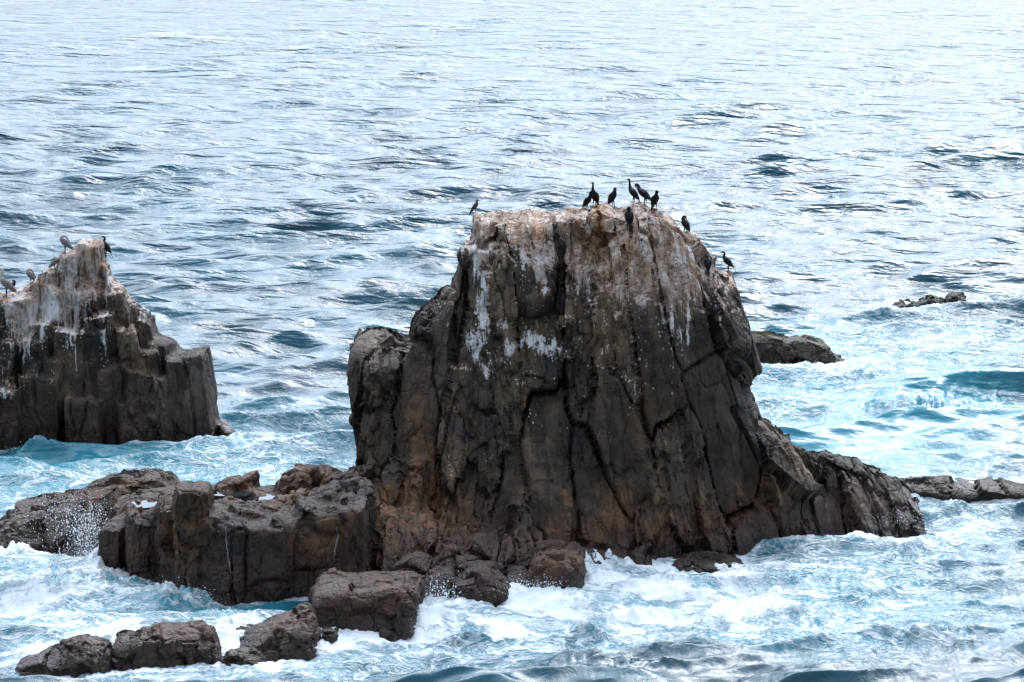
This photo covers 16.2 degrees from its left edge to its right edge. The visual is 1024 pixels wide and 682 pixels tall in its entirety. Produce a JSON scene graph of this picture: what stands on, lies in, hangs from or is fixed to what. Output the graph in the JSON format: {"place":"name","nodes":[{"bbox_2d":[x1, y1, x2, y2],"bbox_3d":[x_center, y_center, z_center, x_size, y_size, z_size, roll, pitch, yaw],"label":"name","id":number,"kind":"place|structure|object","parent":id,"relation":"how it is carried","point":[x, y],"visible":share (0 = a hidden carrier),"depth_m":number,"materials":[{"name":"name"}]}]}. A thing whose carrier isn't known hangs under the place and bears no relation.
{"place":"outdoors","nodes":[
{"label":"outdoors","id":0,"kind":"place"},
{"bbox_2d":[0,0,1023,681],"bbox_3d":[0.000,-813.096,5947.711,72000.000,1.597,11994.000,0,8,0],"label":"sea","id":1,"kind":"structure","parent":0,"point":[272,200],"depth_m":184.19,"materials":[{"name":"liquid"}]},
{"bbox_2d":[15,634,112,677],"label":"reef rock","id":2,"kind":"object","parent":1,"relation":"in","point":[76,656],"visible":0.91,"depth_m":88.25,"materials":[{"name":"grey stone"}]},
{"bbox_2d":[0,468,180,556],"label":"ramp rock","id":3,"kind":"object","parent":1,"relation":"in","point":[112,486],"visible":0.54,"depth_m":102.97,"materials":[{"name":"stone"}]},
{"bbox_2d":[0,238,236,449],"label":"sea stack","id":4,"kind":"object","parent":1,"relation":"in","point":[121,369],"visible":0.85,"depth_m":120.01,"materials":[{"name":"grey stone"}]},
{"bbox_2d":[0,267,17,296],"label":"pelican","id":5,"kind":"object","parent":4,"relation":"on","point":[6,284],"visible":1,"depth_m":120.71,"materials":[{"name":"grey"}]},
{"bbox_2d":[26,268,35,283],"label":"pelican","id":6,"kind":"object","parent":4,"relation":"on","point":[31,275],"visible":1,"depth_m":121.42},
{"bbox_2d":[48,256,58,268],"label":"pelican","id":7,"kind":"object","parent":4,"relation":"on","point":[54,262],"visible":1,"depth_m":121.33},
{"bbox_2d":[60,234,73,251],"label":"pelican","id":8,"kind":"object","parent":4,"relation":"on","point":[65,242],"visible":1,"depth_m":121.09,"materials":[{"name":"grey"}]},
{"bbox_2d":[85,303,93,321],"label":"cormorant","id":9,"kind":"object","parent":4,"relation":"on","point":[89,311],"visible":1,"depth_m":119.72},
{"bbox_2d":[100,236,112,257],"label":"cormorant","id":10,"kind":"object","parent":4,"relation":"on","point":[107,247],"visible":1,"depth_m":121.77,"materials":[{"name":"black"}]},
{"bbox_2d":[0,462,261,569],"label":"sea spray","id":11,"kind":"object","parent":1,"relation":"on","point":[89,536],"visible":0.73,"depth_m":100.79,"materials":[{"name":"white liquid"}]},
{"bbox_2d":[111,620,221,670],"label":"reef rock","id":12,"kind":"object","parent":1,"relation":"in","point":[167,644],"visible":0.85,"depth_m":88.63,"materials":[{"name":"stone"}]},
{"bbox_2d":[97,463,381,605],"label":"rock shelf","id":13,"kind":"object","parent":1,"relation":"in","point":[280,545],"visible":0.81,"depth_m":96.07,"materials":[{"name":"stone"}]},
{"bbox_2d":[131,500,157,509],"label":"tide pool","id":14,"kind":"structure","parent":13,"relation":"on","point":[146,505],"depth_m":99.96,"materials":[{"name":"grey liquid"}]},
{"bbox_2d":[214,490,252,500],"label":"tide pool","id":15,"kind":"structure","parent":13,"relation":"on","point":[240,494],"depth_m":100.16,"materials":[{"name":"grey liquid"}]},
{"bbox_2d":[244,494,274,500],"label":"tide pool","id":16,"kind":"structure","parent":13,"relation":"on","point":[257,498],"depth_m":100.14,"materials":[{"name":"grey liquid"}]},
{"bbox_2d":[220,644,267,665],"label":"reef rock","id":17,"kind":"object","parent":1,"relation":"in","point":[247,655],"visible":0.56,"depth_m":88.50,"materials":[{"name":"grey stone"}]},
{"bbox_2d":[236,622,260,629],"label":"reef rock","id":18,"kind":"object","parent":1,"relation":"in","point":[241,627],"visible":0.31,"depth_m":91.80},
{"bbox_2d":[239,602,320,662],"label":"reef rock","id":19,"kind":"object","parent":1,"relation":"in","point":[294,633],"visible":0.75,"depth_m":89.49,"materials":[{"name":"grey stone"}]},
{"bbox_2d":[321,624,338,643],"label":"boulder","id":20,"kind":"object","parent":1,"relation":"in","point":[329,633],"visible":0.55,"depth_m":90.97,"materials":[{"name":"stone"}]},
{"bbox_2d":[308,567,425,639],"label":"boulder","id":21,"kind":"object","parent":1,"relation":"in","point":[365,601],"visible":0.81,"depth_m":92.02,"materials":[{"name":"stone"}]},
{"bbox_2d":[377,624,399,641],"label":"boulder","id":22,"kind":"object","parent":1,"relation":"in","point":[388,634],"visible":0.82,"depth_m":91.53,"materials":[{"name":"stone"}]},
{"bbox_2d":[392,551,432,574],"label":"boulder","id":23,"kind":"object","parent":1,"relation":"in","point":[418,562],"visible":0.33,"depth_m":96.00,"materials":[{"name":"grey stone"}]},
{"bbox_2d":[423,562,456,598],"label":"boulder","id":24,"kind":"object","parent":1,"relation":"in","point":[447,571],"visible":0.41,"depth_m":95.25,"materials":[{"name":"grey stone"}]},
{"bbox_2d":[454,554,478,565],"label":"boulder","id":25,"kind":"object","parent":1,"relation":"in","point":[464,558],"visible":0.26,"depth_m":97.38,"materials":[{"name":"grey stone"}]},
{"bbox_2d":[447,560,510,606],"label":"boulder","id":26,"kind":"object","parent":1,"relation":"in","point":[484,577],"visible":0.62,"depth_m":94.96,"materials":[{"name":"stone"}]},
{"bbox_2d":[506,564,527,584],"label":"boulder","id":27,"kind":"object","parent":1,"relation":"in","point":[514,572],"visible":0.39,"depth_m":96.56,"materials":[{"name":"stone"}]},
{"bbox_2d":[525,539,586,588],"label":"boulder","id":28,"kind":"object","parent":1,"relation":"in","point":[556,561],"visible":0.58,"depth_m":95.91,"materials":[{"name":"brown stone"}]},
{"bbox_2d":[346,201,926,570],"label":"sea stack","id":29,"kind":"object","parent":1,"relation":"in","point":[493,417],"visible":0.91,"depth_m":101.76,"materials":[{"name":"brown stone"}]},
{"bbox_2d":[469,199,479,214],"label":"cormorant","id":30,"kind":"object","parent":29,"relation":"on","point":[474,206],"visible":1,"depth_m":102.84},
{"bbox_2d":[558,288,566,313],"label":"cormorant","id":31,"kind":"object","parent":29,"relation":"on","point":[562,295],"visible":1,"depth_m":102.39,"materials":[{"name":"black"}]},
{"bbox_2d":[565,326,572,348],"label":"cormorant","id":32,"kind":"object","parent":29,"relation":"on","point":[568,334],"visible":1,"depth_m":101.75,"materials":[{"name":"black"}]},
{"bbox_2d":[582,191,590,208],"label":"cormorant","id":33,"kind":"object","parent":29,"relation":"on","point":[586,201],"visible":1,"depth_m":104.87,"materials":[{"name":"black"}]},
{"bbox_2d":[590,182,598,206],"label":"cormorant","id":34,"kind":"object","parent":29,"relation":"on","point":[594,195],"visible":0.98,"depth_m":104.80,"materials":[{"name":"black"}]},
{"bbox_2d":[607,187,618,207],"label":"cormorant","id":35,"kind":"object","parent":29,"relation":"on","point":[612,196],"visible":0.98,"depth_m":104.29,"materials":[{"name":"black"}]},
{"bbox_2d":[624,206,633,231],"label":"cormorant","id":36,"kind":"object","parent":29,"relation":"on","point":[629,216],"visible":1,"depth_m":101.84,"materials":[{"name":"black"}]},
{"bbox_2d":[626,178,640,203],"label":"cormorant","id":37,"kind":"object","parent":29,"relation":"on","point":[633,192],"visible":1,"depth_m":103.45,"materials":[{"name":"black"}]},
{"bbox_2d":[634,183,650,204],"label":"cormorant","id":38,"kind":"object","parent":29,"relation":"on","point":[642,192],"visible":1,"depth_m":103.19,"materials":[{"name":"black"}]},
{"bbox_2d":[650,190,658,210],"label":"cormorant","id":39,"kind":"object","parent":29,"relation":"on","point":[654,198],"visible":1,"depth_m":102.78,"materials":[{"name":"black"}]},
{"bbox_2d":[681,215,689,232],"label":"cormorant","id":40,"kind":"object","parent":29,"relation":"on","point":[685,223],"visible":0.93,"depth_m":104.87,"materials":[{"name":"black"}]},
{"bbox_2d":[704,255,710,275],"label":"cormorant","id":41,"kind":"object","parent":29,"relation":"on","point":[707,262],"visible":1,"depth_m":102.84,"materials":[{"name":"black"}]},
{"bbox_2d":[711,301,717,320],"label":"cormorant","id":42,"kind":"object","parent":29,"relation":"on","point":[714,308],"visible":1,"depth_m":102.27,"materials":[{"name":"black"}]},
{"bbox_2d":[719,251,735,271],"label":"cormorant","id":43,"kind":"object","parent":29,"relation":"on","point":[727,260],"visible":0.98,"depth_m":106.06,"materials":[{"name":"black"}]},
{"bbox_2d":[672,551,742,572],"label":"boulder","id":44,"kind":"object","parent":1,"relation":"in","point":[702,561],"visible":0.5,"depth_m":100.38,"materials":[{"name":"stone"}]},
{"bbox_2d":[751,330,844,363],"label":"whaleback rock","id":45,"kind":"object","parent":1,"relation":"in","point":[772,347],"visible":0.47,"depth_m":137.81,"materials":[{"name":"stone"}]},
{"bbox_2d":[891,294,944,307],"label":"reef rock","id":46,"kind":"object","parent":1,"relation":"in","point":[929,299],"visible":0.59,"depth_m":156.13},
{"bbox_2d":[887,475,1023,502],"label":"reef rock","id":47,"kind":"object","parent":1,"relation":"in","point":[945,487],"visible":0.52,"depth_m":110.91,"materials":[{"name":"grey stone"}]},
{"bbox_2d":[944,291,966,302],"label":"reef rock","id":48,"kind":"object","parent":1,"relation":"in","point":[952,296],"visible":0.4,"depth_m":155.78,"materials":[{"name":"grey stone"}]}
]}

